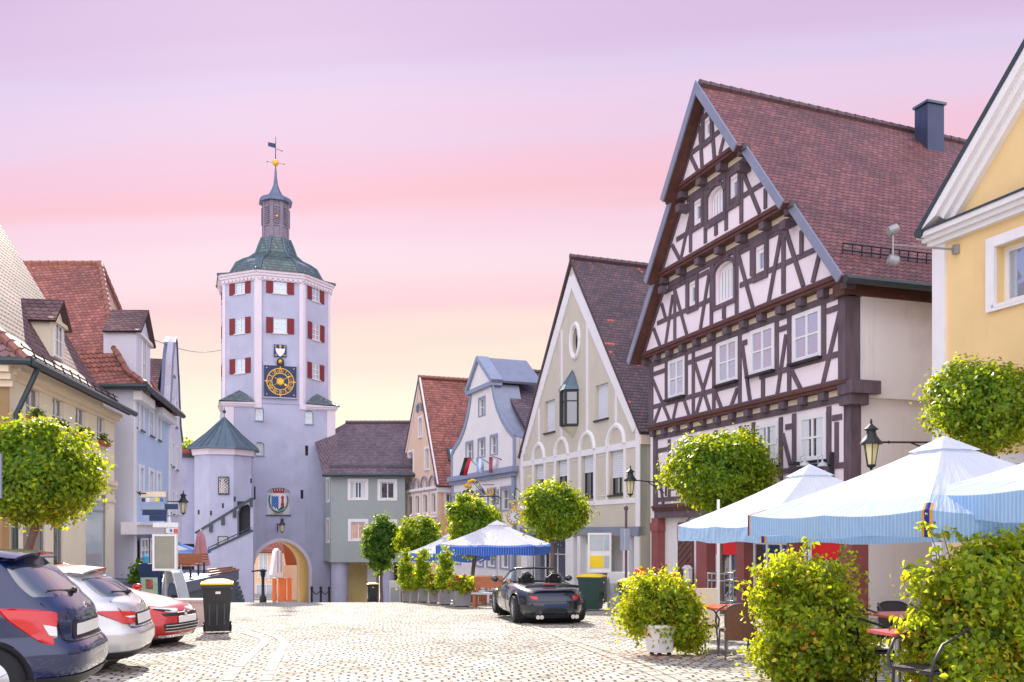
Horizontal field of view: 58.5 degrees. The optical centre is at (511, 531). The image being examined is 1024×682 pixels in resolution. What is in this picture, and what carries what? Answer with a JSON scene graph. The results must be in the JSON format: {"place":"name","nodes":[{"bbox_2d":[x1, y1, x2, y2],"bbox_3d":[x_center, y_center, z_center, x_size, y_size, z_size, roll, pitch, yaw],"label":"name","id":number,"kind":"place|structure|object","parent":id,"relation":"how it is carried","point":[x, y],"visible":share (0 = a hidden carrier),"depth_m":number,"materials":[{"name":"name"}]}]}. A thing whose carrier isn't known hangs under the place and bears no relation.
{"place":"outdoors","nodes":[
{"label":"outdoors","id":0,"kind":"place"},
{"bbox_2d":[216,137,339,601],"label":"gate tower","id":1,"kind":"structure","parent":0,"point":[275,401],"depth_m":68.57,"materials":[{"name":"white paint"}]},
{"bbox_2d":[229,281,249,295],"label":"window","id":2,"kind":"structure","parent":1,"relation":"in","point":[242,288],"depth_m":68.43,"materials":[{"name":"white glass"}]},
{"bbox_2d":[229,316,250,334],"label":"window","id":3,"kind":"structure","parent":1,"relation":"in","point":[243,325],"depth_m":68.43,"materials":[{"name":"white glass"}]},
{"bbox_2d":[229,357,250,374],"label":"window","id":4,"kind":"structure","parent":1,"relation":"in","point":[243,366],"depth_m":68.43,"materials":[{"name":"white glass"}]},
{"bbox_2d":[266,280,293,294],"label":"window","id":5,"kind":"structure","parent":1,"relation":"in","point":[282,288],"depth_m":68.26,"materials":[{"name":"white glass"}]},
{"bbox_2d":[266,317,293,334],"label":"window","id":6,"kind":"structure","parent":1,"relation":"in","point":[281,326],"depth_m":68.28,"materials":[{"name":"white glass"}]},
{"bbox_2d":[307,285,323,304],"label":"window","id":7,"kind":"structure","parent":1,"relation":"in","point":[312,294],"depth_m":70.15,"materials":[{"name":"white glass"}]},
{"bbox_2d":[307,361,323,381],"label":"window","id":8,"kind":"structure","parent":1,"relation":"in","point":[312,369],"depth_m":70.15,"materials":[{"name":"white glass"}]},
{"bbox_2d":[308,321,324,342],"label":"window","id":9,"kind":"structure","parent":1,"relation":"in","point":[313,329],"depth_m":70.21,"materials":[{"name":"white glass"}]},
{"bbox_2d":[81,576,905,681],"bbox_3d":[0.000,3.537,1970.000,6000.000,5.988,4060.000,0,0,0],"label":"ground","id":10,"kind":"structure","parent":0,"point":[380,642],"depth_m":15.13,"materials":[{"name":"stone"}]},
{"bbox_2d":[0,548,107,681],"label":"parked car","id":11,"kind":"object","parent":10,"relation":"on","point":[50,630],"visible":1,"depth_m":9.12,"materials":[{"name":"blue paint"}]},
{"bbox_2d":[0,403,124,549],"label":"robinia tree","id":12,"kind":"object","parent":10,"relation":"on","point":[51,476],"visible":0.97,"depth_m":16.50,"materials":[{"name":"green plant"}]},
{"bbox_2d":[0,225,137,577],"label":"cream house","id":13,"kind":"structure","parent":10,"relation":"on","point":[42,364],"depth_m":28.45,"materials":[{"name":"beige paint"}]},
{"bbox_2d":[23,523,42,550],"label":"shop window","id":14,"kind":"structure","parent":13,"relation":"in","point":[38,545],"depth_m":25.51,"materials":[{"name":"glass"}]},
{"bbox_2d":[54,524,60,562],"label":"shop window","id":15,"kind":"structure","parent":13,"relation":"in","point":[57,533],"depth_m":27.17,"materials":[{"name":"glass"}]},
{"bbox_2d":[86,494,104,573],"bbox_3d":[-14.095,0.492,30.803,0.090,3.530,2.418,0,0,-9],"label":"shop window","id":16,"kind":"structure","parent":13,"relation":"in","point":[95,531],"depth_m":31.10,"materials":[{"name":"grey glass"}]},
{"bbox_2d":[22,260,185,577],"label":"blue house","id":17,"kind":"structure","parent":10,"relation":"on","point":[112,340],"depth_m":35.49,"materials":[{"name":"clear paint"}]},
{"bbox_2d":[57,565,154,674],"bbox_3d":[-7.197,1.223,12.477,4.300,1.506,2.150,0,0,-10],"label":"parked car","id":18,"kind":"object","parent":10,"relation":"on","point":[126,625],"visible":0.34,"depth_m":12.25,"materials":[{"name":"white paint"}]},
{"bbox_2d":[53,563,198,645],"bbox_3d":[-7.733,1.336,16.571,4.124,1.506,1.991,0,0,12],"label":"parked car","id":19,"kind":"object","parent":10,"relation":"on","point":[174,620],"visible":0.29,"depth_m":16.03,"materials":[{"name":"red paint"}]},
{"bbox_2d":[121,558,142,584],"bbox_3d":[-12.781,1.682,31.174,1.170,1.626,0.999,0,0,33],"label":"potted plant","id":20,"kind":"object","parent":10,"relation":"on","point":[134,577],"visible":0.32,"depth_m":30.98,"materials":[{"name":"green plant"}]},
{"bbox_2d":[138,563,162,594],"bbox_3d":[-11.116,1.687,28.125,0.600,1.432,0.531,0,0,-8],"label":"pavement sign","id":21,"kind":"object","parent":10,"relation":"on","point":[150,580],"visible":0.59,"depth_m":27.95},
{"bbox_2d":[138,491,184,533],"bbox_3d":[-9.971,0.584,26.012,1.284,3.491,0.156,0,0,0],"label":"signpost","id":22,"kind":"object","parent":10,"relation":"on","point":[157,514],"visible":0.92,"depth_m":25.96,"materials":[{"name":"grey metal"}]},
{"bbox_2d":[152,534,177,595],"bbox_3d":[-9.711,1.192,25.600,0.680,2.250,0.120,0,0,0],"label":"notice case","id":23,"kind":"object","parent":10,"relation":"on","point":[165,553],"visible":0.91,"depth_m":25.57,"materials":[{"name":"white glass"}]},
{"bbox_2d":[150,336,183,569],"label":"scrolled gable house","id":24,"kind":"structure","parent":10,"relation":"on","point":[164,374],"depth_m":46.11,"materials":[{"name":"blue paint"}]},
{"bbox_2d":[162,569,189,597],"bbox_3d":[-11.455,1.891,31.000,0.922,1.208,0.643,0,0,12],"label":"pavement sign","id":25,"kind":"object","parent":10,"relation":"on","point":[177,578],"visible":0.72,"depth_m":30.97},
{"bbox_2d":[115,566,239,601],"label":"terrace","id":26,"kind":"structure","parent":10,"relation":"on","point":[194,588],"depth_m":35.27,"materials":[{"name":"stone"}]},
{"bbox_2d":[182,449,193,569],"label":"link wall","id":27,"kind":"structure","parent":10,"relation":"on","point":[188,489],"depth_m":64.00,"materials":[{"name":"purple paint"}]},
{"bbox_2d":[175,598,203,624],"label":"stone block","id":28,"kind":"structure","parent":10,"relation":"on","point":[196,604],"depth_m":21.43,"materials":[{"name":"stone"}]},
{"bbox_2d":[193,529,209,569],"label":"folded parasol","id":29,"kind":"object","parent":10,"relation":"on","point":[200,545],"visible":0.68,"depth_m":43.86,"materials":[{"name":"pink fabric"}]},
{"bbox_2d":[200,579,232,631],"bbox_3d":[-6.128,1.546,19.011,0.638,1.120,0.817,0,0,-17],"label":"wheelie bin","id":30,"kind":"object","parent":10,"relation":"on","point":[216,599],"visible":1,"depth_m":18.70,"materials":[{"name":"black plastic"}]},
{"bbox_2d":[187,407,259,569],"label":"stair turret","id":31,"kind":"object","parent":10,"relation":"on","point":[224,450],"visible":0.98,"depth_m":62.33,"materials":[{"name":"paint"}]},
{"bbox_2d":[195,497,254,601],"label":"stair wall","id":32,"kind":"structure","parent":10,"relation":"on","point":[229,537],"depth_m":60.99,"materials":[{"name":"white paint"}]},
{"bbox_2d":[221,632,268,681],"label":"gutter strip","id":33,"kind":"object","parent":10,"relation":"on","point":[234,671],"visible":1,"depth_m":13.82,"materials":[{"name":"stone"}]},
{"bbox_2d":[251,630,287,681],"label":"gutter strip","id":34,"kind":"object","parent":10,"relation":"on","point":[271,667],"visible":1,"depth_m":13.93,"materials":[{"name":"stone"}]},
{"bbox_2d":[254,542,285,593],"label":"peach house","id":35,"kind":"structure","parent":10,"relation":"on","point":[263,559],"depth_m":95.97,"materials":[{"name":"paint"}]},
{"bbox_2d":[269,545,296,600],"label":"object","id":36,"kind":"structure","parent":10,"relation":"on","point":[284,584],"depth_m":86.13,"materials":[{"name":"paint"}]},
{"bbox_2d":[315,420,414,601],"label":"overhanging house","id":37,"kind":"structure","parent":10,"relation":"on","point":[367,467],"depth_m":66.30,"materials":[{"name":"grey paint"}]},
{"bbox_2d":[348,479,367,499],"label":"window","id":38,"kind":"structure","parent":37,"relation":"in","point":[357,488],"depth_m":66.08,"materials":[{"name":"white glass"}]},
{"bbox_2d":[348,519,367,540],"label":"window","id":39,"kind":"structure","parent":37,"relation":"in","point":[354,532],"depth_m":66.08,"materials":[{"name":"white glass"}]},
{"bbox_2d":[377,479,396,500],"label":"window","id":40,"kind":"structure","parent":37,"relation":"in","point":[386,488],"depth_m":66.08,"materials":[{"name":"white glass"}]},
{"bbox_2d":[357,510,400,601],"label":"robinia tree","id":41,"kind":"object","parent":10,"relation":"on","point":[378,551],"visible":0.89,"depth_m":49.56,"materials":[{"name":"green plant"}]},
{"bbox_2d":[389,580,400,601],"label":"pavement sign","id":42,"kind":"object","parent":10,"relation":"on","point":[394,594],"visible":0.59,"depth_m":45.86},
{"bbox_2d":[395,547,416,601],"bbox_3d":[-3.966,1.607,34.377,0.891,2.109,0.911,0,0,0],"label":"planter","id":43,"kind":"object","parent":10,"relation":"on","point":[405,566],"visible":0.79,"depth_m":34.28,"materials":[{"name":"plant"}]},
{"bbox_2d":[400,573,418,601],"bbox_3d":[-3.519,2.017,33.589,0.957,1.174,0.832,0,0,28],"label":"planter","id":44,"kind":"object","parent":10,"relation":"on","point":[412,590],"visible":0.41,"depth_m":33.51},
{"bbox_2d":[390,513,442,601],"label":"robinia tree","id":45,"kind":"object","parent":10,"relation":"on","point":[417,532],"visible":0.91,"depth_m":42.36,"materials":[{"name":"green plant"}]},
{"bbox_2d":[410,548,433,602],"bbox_3d":[-3.150,1.566,32.987,1.080,1.972,0.922,0,0,0],"label":"planter","id":46,"kind":"object","parent":10,"relation":"on","point":[422,558],"visible":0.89,"depth_m":32.84,"materials":[{"name":"plant"}]},
{"bbox_2d":[422,569,440,602],"bbox_3d":[-2.763,1.929,32.289,1.112,1.204,0.896,0,0,30],"label":"planter","id":47,"kind":"object","parent":10,"relation":"on","point":[433,591],"visible":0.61,"depth_m":32.15,"materials":[{"name":"plant"}]},
{"bbox_2d":[399,375,468,601],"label":"peach gabled house","id":48,"kind":"structure","parent":10,"relation":"on","point":[438,414],"depth_m":63.48,"materials":[{"name":"orange paint"}]},
{"bbox_2d":[430,544,456,604],"bbox_3d":[-2.235,1.446,31.075,0.948,2.091,0.956,0,0,17],"label":"planter","id":49,"kind":"object","parent":10,"relation":"on","point":[445,565],"visible":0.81,"depth_m":30.94,"materials":[{"name":"plant"}]},
{"bbox_2d":[407,534,489,601],"bbox_3d":[-2.816,1.613,40.499,3.021,3.050,3.020,0,0,14],"label":"parasol","id":50,"kind":"object","parent":10,"relation":"on","point":[456,558],"visible":0.34,"depth_m":39.47,"materials":[{"name":"fabric"}]},
{"bbox_2d":[445,573,476,606],"bbox_3d":[-1.630,1.891,30.020,1.279,1.134,1.318,0,0,0],"label":"planter","id":51,"kind":"object","parent":10,"relation":"on","point":[461,586],"visible":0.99,"depth_m":29.73,"materials":[{"name":"concrete"}]},
{"bbox_2d":[443,488,512,601],"bbox_3d":[-1.463,0.507,36.977,3.123,4.829,3.117,0,0,0],"label":"robinia tree","id":52,"kind":"object","parent":10,"relation":"on","point":[467,514],"visible":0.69,"depth_m":36.30,"materials":[{"name":"green plant"}]},
{"bbox_2d":[471,577,502,607],"bbox_3d":[-0.803,1.945,29.434,0.950,0.975,0.410,0,0,14],"label":"wooden bench","id":53,"kind":"object","parent":10,"relation":"on","point":[483,582],"visible":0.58,"depth_m":29.55,"materials":[{"name":"brown wood"}]},
{"bbox_2d":[447,356,539,601],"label":"curved gable house","id":54,"kind":"structure","parent":10,"relation":"on","point":[500,393],"depth_m":52.87,"materials":[{"name":"white paint"}]},
{"bbox_2d":[461,479,500,504],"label":"sign","id":55,"kind":"object","parent":54,"relation":"attached to","point":[469,486],"visible":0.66,"depth_m":50.47,"materials":[{"name":"gold metal"}]},
{"bbox_2d":[500,485,510,511],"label":"window","id":56,"kind":"structure","parent":54,"relation":"in","point":[507,489],"depth_m":50.70,"materials":[{"name":"white glass"}]},
{"bbox_2d":[436,520,550,601],"bbox_3d":[-0.567,1.134,34.999,3.721,3.150,3.720,0,0,14],"label":"parasol","id":57,"kind":"object","parent":10,"relation":"on","point":[496,538],"visible":0.93,"depth_m":33.63,"materials":[{"name":"fabric"}]},
{"bbox_2d":[491,567,585,622],"bbox_3d":[0.621,1.578,23.450,2.180,1.349,4.406,0,0,-12],"label":"convertible car","id":58,"kind":"object","parent":10,"relation":"on","point":[527,597],"visible":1,"depth_m":21.85,"materials":[{"name":"black paint"}]},
{"bbox_2d":[509,475,599,571],"bbox_3d":[1.501,0.306,31.101,2.983,4.478,2.904,0,0,-23],"label":"robinia tree","id":59,"kind":"object","parent":10,"relation":"on","point":[554,511],"visible":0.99,"depth_m":30.35,"materials":[{"name":"green plant"}]},
{"bbox_2d":[518,253,649,601],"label":"gabled house","id":60,"kind":"structure","parent":10,"relation":"on","point":[586,429],"depth_m":40.24,"materials":[{"name":"beige paint"}]},
{"bbox_2d":[506,487,522,524],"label":"hanging watch sign","id":61,"kind":"object","parent":60,"relation":"attached to","point":[511,514],"visible":0.91,"depth_m":46.38,"materials":[{"name":"gold metal"}]},
{"bbox_2d":[534,554,546,579],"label":"shop window","id":62,"kind":"structure","parent":60,"relation":"in","point":[539,560],"depth_m":45.65,"materials":[{"name":"grey glass"}]},
{"bbox_2d":[543,400,554,434],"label":"window","id":63,"kind":"structure","parent":60,"relation":"in","point":[551,404],"depth_m":43.86,"materials":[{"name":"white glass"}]},
{"bbox_2d":[549,548,564,581],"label":"shop window","id":64,"kind":"structure","parent":60,"relation":"in","point":[559,561],"depth_m":43.86,"materials":[{"name":"grey glass"}]},
{"bbox_2d":[582,455,592,498],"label":"window","id":65,"kind":"structure","parent":60,"relation":"in","point":[588,459],"depth_m":40.09,"materials":[{"name":"grey glass"}]},
{"bbox_2d":[593,383,608,422],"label":"window","id":66,"kind":"structure","parent":60,"relation":"in","point":[603,389],"depth_m":38.71,"materials":[{"name":"glass"}]},
{"bbox_2d":[607,449,622,496],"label":"window","id":67,"kind":"structure","parent":60,"relation":"in","point":[618,454],"depth_m":37.53,"materials":[{"name":"white metal"}]},
{"bbox_2d":[576,573,607,609],"bbox_3d":[2.394,1.818,27.520,0.817,1.120,0.638,0,0,22],"label":"wheelie bin","id":68,"kind":"object","parent":10,"relation":"on","point":[591,587],"visible":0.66,"depth_m":27.27,"materials":[{"name":"green plastic"}]},
{"bbox_2d":[491,613,693,681],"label":"kerb strip","id":69,"kind":"object","parent":10,"relation":"on","point":[668,672],"visible":0.84,"depth_m":14.08,"materials":[{"name":"stone"}]},
{"bbox_2d":[588,533,610,608],"bbox_3d":[2.725,1.223,28.500,0.731,2.372,0.120,0,0,0],"label":"notice case","id":70,"kind":"object","parent":10,"relation":"on","point":[599,552],"visible":0.89,"depth_m":28.46,"materials":[{"name":"white metal"}]},
{"bbox_2d":[541,630,676,681],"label":"kerb strip","id":71,"kind":"object","parent":10,"relation":"on","point":[651,673],"visible":1,"depth_m":13.81,"materials":[{"name":"stone"}]},
{"bbox_2d":[607,572,628,608],"bbox_3d":[3.327,1.839,28.636,0.620,1.153,0.528,0,0,15],"label":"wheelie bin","id":72,"kind":"object","parent":10,"relation":"on","point":[614,577],"visible":0.52,"depth_m":28.49,"materials":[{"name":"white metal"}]},
{"bbox_2d":[620,505,629,577],"bbox_3d":[3.388,0.790,27.456,0.267,3.175,0.229,0,0,0],"label":"sign pole","id":73,"kind":"object","parent":10,"relation":"on","point":[625,539],"visible":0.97,"depth_m":27.35,"materials":[{"name":"metal"}]},
{"bbox_2d":[603,563,717,655],"bbox_3d":[2.327,1.236,14.623,1.730,1.489,1.494,0,0,37],"label":"potted shrub","id":74,"kind":"object","parent":10,"relation":"on","point":[660,614],"visible":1,"depth_m":14.40,"materials":[{"name":"green plant"}]},
{"bbox_2d":[688,499,719,635],"bbox_3d":[3.658,0.721,17.500,0.643,2.675,0.060,0,0,0],"label":"screen","id":75,"kind":"object","parent":10,"relation":"on","point":[713,594],"visible":0.42,"depth_m":17.48,"materials":[{"name":"white"}]},
{"bbox_2d":[650,423,784,613],"bbox_3d":[5.887,-0.380,26.043,3.652,5.532,3.456,0,0,0],"label":"robinia tree","id":76,"kind":"object","parent":10,"relation":"on","point":[726,468],"visible":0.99,"depth_m":25.14,"materials":[{"name":"green plant"}]},
{"bbox_2d":[699,604,744,654],"bbox_3d":[3.491,1.590,14.900,0.740,0.760,0.740,0,0,-11],"label":"bistro table","id":77,"kind":"object","parent":10,"relation":"on","point":[717,607],"visible":0.49,"depth_m":14.86,"materials":[{"name":"red metal"}]},
{"bbox_2d":[715,603,757,659],"bbox_3d":[3.471,1.513,14.030,0.609,0.878,0.628,0,0,0],"label":"bistro chair","id":78,"kind":"object","parent":10,"relation":"on","point":[736,629],"visible":0.74,"depth_m":13.79,"materials":[{"name":"wicker"}]},
{"bbox_2d":[626,79,966,617],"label":"half timbered house","id":79,"kind":"structure","parent":10,"relation":"on","point":[787,305],"depth_m":27.16,"materials":[{"name":"paint"}]},
{"bbox_2d":[624,465,666,496],"bbox_3d":[4.742,-1.723,32.249,0.447,1.088,2.972,0,0,34],"label":"wall lantern","id":80,"kind":"object","parent":79,"relation":"attached to","point":[630,479],"depth_m":31.12,"materials":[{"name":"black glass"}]},
{"bbox_2d":[663,355,684,401],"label":"window","id":81,"kind":"structure","parent":79,"relation":"in","point":[676,367],"depth_m":32.27,"materials":[{"name":"white glass"}]},
{"bbox_2d":[678,517,693,587],"bbox_3d":[6.179,1.359,32.542,0.090,3.883,1.036,0,0,-19],"label":"panelled door","id":82,"kind":"structure","parent":79,"relation":"in","point":[685,549],"depth_m":32.46,"materials":[{"name":"wood"}]},
{"bbox_2d":[704,181,725,216],"bbox_3d":[6.497,-10.465,28.841,0.326,1.056,1.268,0,0,-19],"label":"loading door","id":83,"kind":"structure","parent":79,"relation":"in","point":[718,198],"depth_m":28.97,"materials":[{"name":"wood"}]},
{"bbox_2d":[711,256,735,300],"bbox_3d":[6.789,-8.002,28.914,0.326,1.304,1.419,0,0,-19],"label":"loading door","id":84,"kind":"structure","parent":79,"relation":"in","point":[726,277],"depth_m":29.02,"materials":[{"name":"wood"}]},
{"bbox_2d":[712,336,737,387],"bbox_3d":[6.825,-5.400,29.127,0.240,1.446,1.332,0,0,-19],"label":"window","id":85,"kind":"structure","parent":79,"relation":"in","point":[727,350],"depth_m":29.12,"materials":[{"name":"white glass"}]},
{"bbox_2d":[716,554,736,603],"bbox_3d":[7.176,1.555,29.920,0.090,2.490,1.778,0,0,-19],"label":"shop window","id":86,"kind":"structure","parent":79,"relation":"in","point":[729,561],"depth_m":29.95,"materials":[{"name":"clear glass"}]},
{"bbox_2d":[744,322,774,378],"bbox_3d":[7.434,-5.400,27.314,0.240,1.446,1.386,0,0,-19],"label":"window","id":87,"kind":"structure","parent":79,"relation":"in","point":[762,339],"depth_m":27.29,"materials":[{"name":"white glass"}]},
{"bbox_2d":[755,421,778,466],"bbox_3d":[7.594,-2.579,27.401,0.240,1.363,1.293,0,0,-19],"label":"window","id":88,"kind":"structure","parent":79,"relation":"in","point":[764,428],"depth_m":27.21,"materials":[{"name":"white glass"}]},
{"bbox_2d":[753,543,786,604],"bbox_3d":[7.944,1.555,27.633,0.090,2.490,2.169,0,0,-19],"label":"shop window","id":89,"kind":"structure","parent":79,"relation":"in","point":[759,549],"depth_m":28.18,"materials":[{"name":"white glass"}]},
{"bbox_2d":[786,305,821,366],"bbox_3d":[8.112,-5.400,25.296,0.240,1.446,1.395,0,0,-19],"label":"window","id":90,"kind":"structure","parent":79,"relation":"in","point":[806,325],"depth_m":25.29,"materials":[{"name":"white glass"}]},
{"bbox_2d":[793,411,826,463],"bbox_3d":[8.285,-2.579,25.344,0.240,1.363,1.327,0,0,-19],"label":"window","id":91,"kind":"structure","parent":79,"relation":"in","point":[812,427],"depth_m":25.32,"materials":[{"name":"white glass"}]},
{"bbox_2d":[789,452,833,476],"bbox_3d":[8.012,-1.632,24.165,1.404,1.000,0.380,0,0,-20],"label":"lit sign board","id":92,"kind":"object","parent":79,"relation":"attached to","point":[822,463],"visible":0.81,"depth_m":24.29,"materials":[{"name":"black metal"}]},
{"bbox_2d":[726,536,893,681],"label":"potted shrub","id":93,"kind":"object","parent":10,"relation":"on","point":[803,635],"visible":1,"depth_m":10.96,"materials":[{"name":"green plant"}]},
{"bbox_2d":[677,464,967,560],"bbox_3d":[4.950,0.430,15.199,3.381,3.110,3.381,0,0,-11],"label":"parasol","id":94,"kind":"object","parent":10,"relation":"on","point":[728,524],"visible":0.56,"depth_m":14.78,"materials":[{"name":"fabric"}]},
{"bbox_2d":[837,613,893,681],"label":"bistro chair","id":95,"kind":"object","parent":10,"relation":"on","point":[856,632],"visible":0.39,"depth_m":10.75,"materials":[{"name":"black plastic"}]},
{"bbox_2d":[747,436,1023,573],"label":"parasol","id":96,"kind":"object","parent":10,"relation":"on","point":[902,497],"visible":0.79,"depth_m":10.96,"materials":[{"name":"fabric"}]},
{"bbox_2d":[866,611,905,668],"bbox_3d":[5.382,1.520,12.700,0.720,0.760,0.720,0,0,-11],"label":"bistro table","id":97,"kind":"object","parent":10,"relation":"on","point":[887,614],"visible":0.16,"depth_m":12.69,"materials":[{"name":"red metal"}]},
{"bbox_2d":[867,628,925,681],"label":"bistro table","id":98,"kind":"object","parent":10,"relation":"on","point":[893,633],"visible":0.54,"depth_m":9.57,"materials":[{"name":"red metal"}]},
{"bbox_2d":[876,601,917,661],"bbox_3d":[5.846,1.500,13.771,0.609,0.878,0.628,0,0,0],"label":"bistro chair","id":99,"kind":"object","parent":10,"relation":"on","point":[884,606],"visible":0.39,"depth_m":14.03,"materials":[{"name":"black plastic"}]},
{"bbox_2d":[886,621,971,681],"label":"bistro chair","id":100,"kind":"object","parent":10,"relation":"on","point":[914,667],"visible":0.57,"depth_m":9.03,"materials":[{"name":"black plastic"}]},
{"bbox_2d":[884,521,1023,681],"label":"potted shrub","id":101,"kind":"object","parent":10,"relation":"on","point":[976,588],"visible":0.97,"depth_m":9.14,"materials":[{"name":"green plant"}]},
{"bbox_2d":[909,347,1023,542],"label":"robinia tree","id":102,"kind":"object","parent":10,"relation":"on","point":[979,406],"visible":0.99,"depth_m":16.98,"materials":[{"name":"green plant"}]},
{"bbox_2d":[914,39,1023,599],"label":"yellow gabled house","id":103,"kind":"structure","parent":10,"relation":"on","point":[975,210],"depth_m":19.51,"materials":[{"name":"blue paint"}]},
{"bbox_2d":[860,419,957,469],"bbox_3d":[8.848,-1.937,20.300,2.225,1.145,0.480,0,0,0],"label":"wall lantern","id":104,"kind":"object","parent":103,"relation":"attached to","point":[871,441],"depth_m":20.22,"materials":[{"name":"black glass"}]},
{"bbox_2d":[886,223,959,265],"bbox_3d":[9.106,-6.309,20.207,1.721,0.946,0.240,0,0,-8],"label":"floodlight bracket","id":105,"kind":"object","parent":103,"relation":"attached to","point":[892,258],"visible":1,"depth_m":20.11,"materials":[{"name":"grey metal"}]},
{"bbox_2d":[985,225,1023,312],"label":"window","id":106,"kind":"structure","parent":103,"relation":"in","point":[1014,254],"depth_m":19.31,"materials":[{"name":"white glass"}]},
{"bbox_2d":[993,452,1023,536],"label":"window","id":107,"kind":"structure","parent":103,"relation":"in","point":[1019,457],"depth_m":18.88,"materials":[{"name":"glass"}]},
{"bbox_2d":[946,463,1023,522],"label":"parasol","id":108,"kind":"object","parent":10,"relation":"on","point":[997,496],"visible":0.75,"depth_m":9.52,"materials":[{"name":"fabric"}]},
{"bbox_2d":[0,0,1023,446],"label":"sky","id":109,"kind":"structure","parent":0,"point":[446,162],"materials":[{"name":"pink"}]},
{"bbox_2d":[707,572,733,603],"bbox_3d":[5.930,1.744,26.000,0.763,1.171,0.764,0,0,0],"label":"tree guard","id":110,"kind":"object","parent":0,"point":[724,580],"visible":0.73,"depth_m":25.98,"materials":[{"name":"grey metal"}]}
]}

